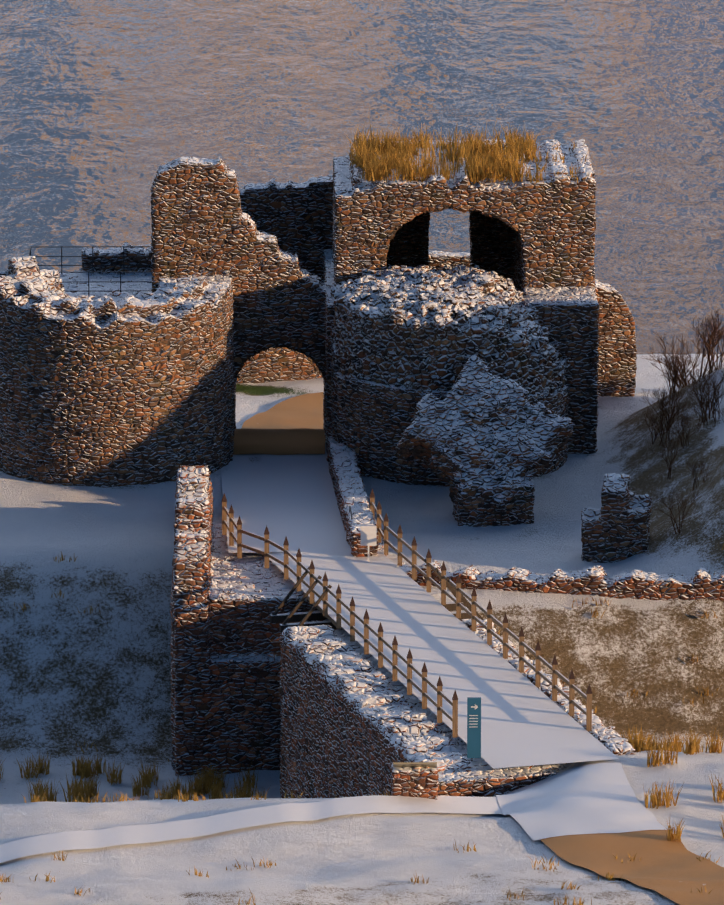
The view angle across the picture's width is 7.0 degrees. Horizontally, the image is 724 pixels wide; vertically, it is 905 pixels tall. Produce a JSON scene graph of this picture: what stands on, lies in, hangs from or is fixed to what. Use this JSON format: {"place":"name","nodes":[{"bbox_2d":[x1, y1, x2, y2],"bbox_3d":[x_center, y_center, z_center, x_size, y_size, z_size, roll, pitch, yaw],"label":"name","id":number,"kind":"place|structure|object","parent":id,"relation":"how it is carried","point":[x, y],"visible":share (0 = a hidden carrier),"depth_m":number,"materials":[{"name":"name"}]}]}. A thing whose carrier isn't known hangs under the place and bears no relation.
{"place":"outdoors","nodes":[
{"label":"outdoors","id":0,"kind":"place"},
{"bbox_2d":[234,392,323,432],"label":"dirt path","id":1,"kind":"structure","parent":0,"point":[303,412],"depth_m":239.28,"materials":[{"name":"compacted earth"},{"name":"gravel"}]},
{"bbox_2d":[0,354,723,904],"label":"terrain","id":2,"kind":"structure","parent":0,"point":[72,676],"depth_m":200.73,"materials":[{"name":"white snow"}]},
{"bbox_2d":[0,795,501,862],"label":"branch snow","id":3,"kind":"structure","parent":2,"relation":"on","point":[121,835],"depth_m":172.54,"materials":[{"name":"white snow"}]},
{"bbox_2d":[0,139,636,487],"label":"gatehouse","id":4,"kind":"object","parent":2,"relation":"on","point":[104,384],"visible":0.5,"depth_m":219.62,"materials":[{"name":"stone"}]},
{"bbox_2d":[28,246,469,295],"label":"platform railing","id":5,"kind":"object","parent":4,"relation":"on","point":[88,272],"visible":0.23,"depth_m":227.68,"materials":[{"name":"grey metal"}]},
{"bbox_2d":[233,431,324,454],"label":"dirt path","id":6,"kind":"structure","parent":4,"relation":"on","point":[286,442],"depth_m":221.13,"materials":[{"name":"soil"}]},
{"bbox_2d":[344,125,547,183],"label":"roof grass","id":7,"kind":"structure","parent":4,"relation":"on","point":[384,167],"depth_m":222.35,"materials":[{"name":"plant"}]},
{"bbox_2d":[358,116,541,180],"bbox_3d":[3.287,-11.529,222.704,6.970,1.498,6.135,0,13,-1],"label":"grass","id":8,"kind":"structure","parent":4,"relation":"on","point":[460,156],"depth_m":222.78,"materials":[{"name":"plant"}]},
{"bbox_2d":[330,264,570,435],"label":"round tower","id":9,"kind":"structure","parent":4,"relation":"on","point":[422,329],"depth_m":215.04,"materials":[{"name":"stone"}]},
{"bbox_2d":[371,141,588,182],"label":"snow-covered stone wall top","id":10,"kind":"object","parent":4,"relation":"on","point":[543,168],"visible":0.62,"depth_m":220.77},
{"bbox_2d":[0,724,723,841],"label":"grass tufts","id":11,"kind":"object","parent":2,"relation":"on","point":[205,784],"visible":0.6,"depth_m":196.85,"materials":[{"name":"brown plant"}]},
{"bbox_2d":[0,540,723,904],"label":"grass tufts","id":12,"kind":"object","parent":2,"relation":"on","point":[570,886],"visible":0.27,"depth_m":177.37,"materials":[{"name":"plant"}]},
{"bbox_2d":[391,764,438,799],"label":"stone pillar","id":13,"kind":"structure","parent":2,"relation":"on","point":[421,782],"depth_m":175.46,"materials":[{"name":"brown stone"}]},
{"bbox_2d":[393,762,436,766],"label":"capstone","id":14,"kind":"object","parent":13,"relation":"on","point":[414,764],"visible":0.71,"depth_m":175.35,"materials":[{"name":"beige stone"}]},
{"bbox_2d":[170,436,723,797],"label":"stone walls","id":15,"kind":"structure","parent":2,"relation":"on","point":[321,711],"depth_m":199.59,"materials":[{"name":"brown stone"}]},
{"bbox_2d":[221,454,349,552],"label":"snowy path","id":16,"kind":"structure","parent":15,"relation":"on","point":[292,499],"depth_m":212.12,"materials":[{"name":"white snow"}]},
{"bbox_2d":[222,493,457,737],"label":"fence","id":17,"kind":"object","parent":15,"relation":"on","point":[396,669],"visible":1,"depth_m":193.01,"materials":[{"name":"brown wood"}]},
{"bbox_2d":[361,526,376,561],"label":"notice board","id":18,"kind":"object","parent":15,"relation":"on","point":[368,536],"visible":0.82,"depth_m":203.22,"materials":[{"name":"white"}]},
{"bbox_2d":[269,558,483,633],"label":"timber beams","id":19,"kind":"structure","parent":15,"relation":"on","point":[293,616],"depth_m":198.26,"materials":[{"name":"brown wood"}]},
{"bbox_2d":[304,592,341,627],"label":"timber deck","id":20,"kind":"structure","parent":19,"relation":"on","point":[329,617],"depth_m":197.12,"materials":[{"name":"brown wood"}]},
{"bbox_2d":[269,548,618,768],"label":"bridge deck","id":21,"kind":"structure","parent":15,"relation":"on","point":[525,721],"depth_m":190.25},
{"bbox_2d":[467,697,480,757],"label":"information sign","id":22,"kind":"object","parent":15,"relation":"on","point":[473,727],"visible":1,"depth_m":179.35,"materials":[{"name":"blue metal"}]},
{"bbox_2d":[369,489,591,730],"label":"fence","id":23,"kind":"object","parent":15,"relation":"on","point":[539,674],"visible":0.96,"depth_m":192.77,"materials":[{"name":"brown wood"}]},
{"bbox_2d":[396,355,652,562],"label":"fallen masonry","id":24,"kind":"object","parent":2,"relation":"on","point":[483,442],"visible":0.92,"depth_m":210.65,"materials":[{"name":"stone"}]},
{"bbox_2d":[640,307,723,533],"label":"bare shrubs","id":25,"kind":"object","parent":2,"relation":"on","point":[717,335],"visible":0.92,"depth_m":216.19,"materials":[{"name":"brown plant"}]},
{"bbox_2d":[0,0,723,354],"bbox_3d":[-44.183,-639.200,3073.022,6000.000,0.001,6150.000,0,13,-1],"label":"loch water","id":26,"kind":"structure","parent":0,"point":[108,108],"depth_m":409.20,"materials":[{"name":"grey liquid"}]},
{"bbox_2d":[495,796,723,904],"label":"path","id":27,"kind":"structure","parent":0,"point":[670,869],"depth_m":168.54,"materials":[{"name":"soil"}]},
{"bbox_2d":[494,763,666,839],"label":"path snow","id":28,"kind":"structure","parent":27,"relation":"on","point":[594,798],"depth_m":174.70,"materials":[{"name":"white snow"}]}
]}

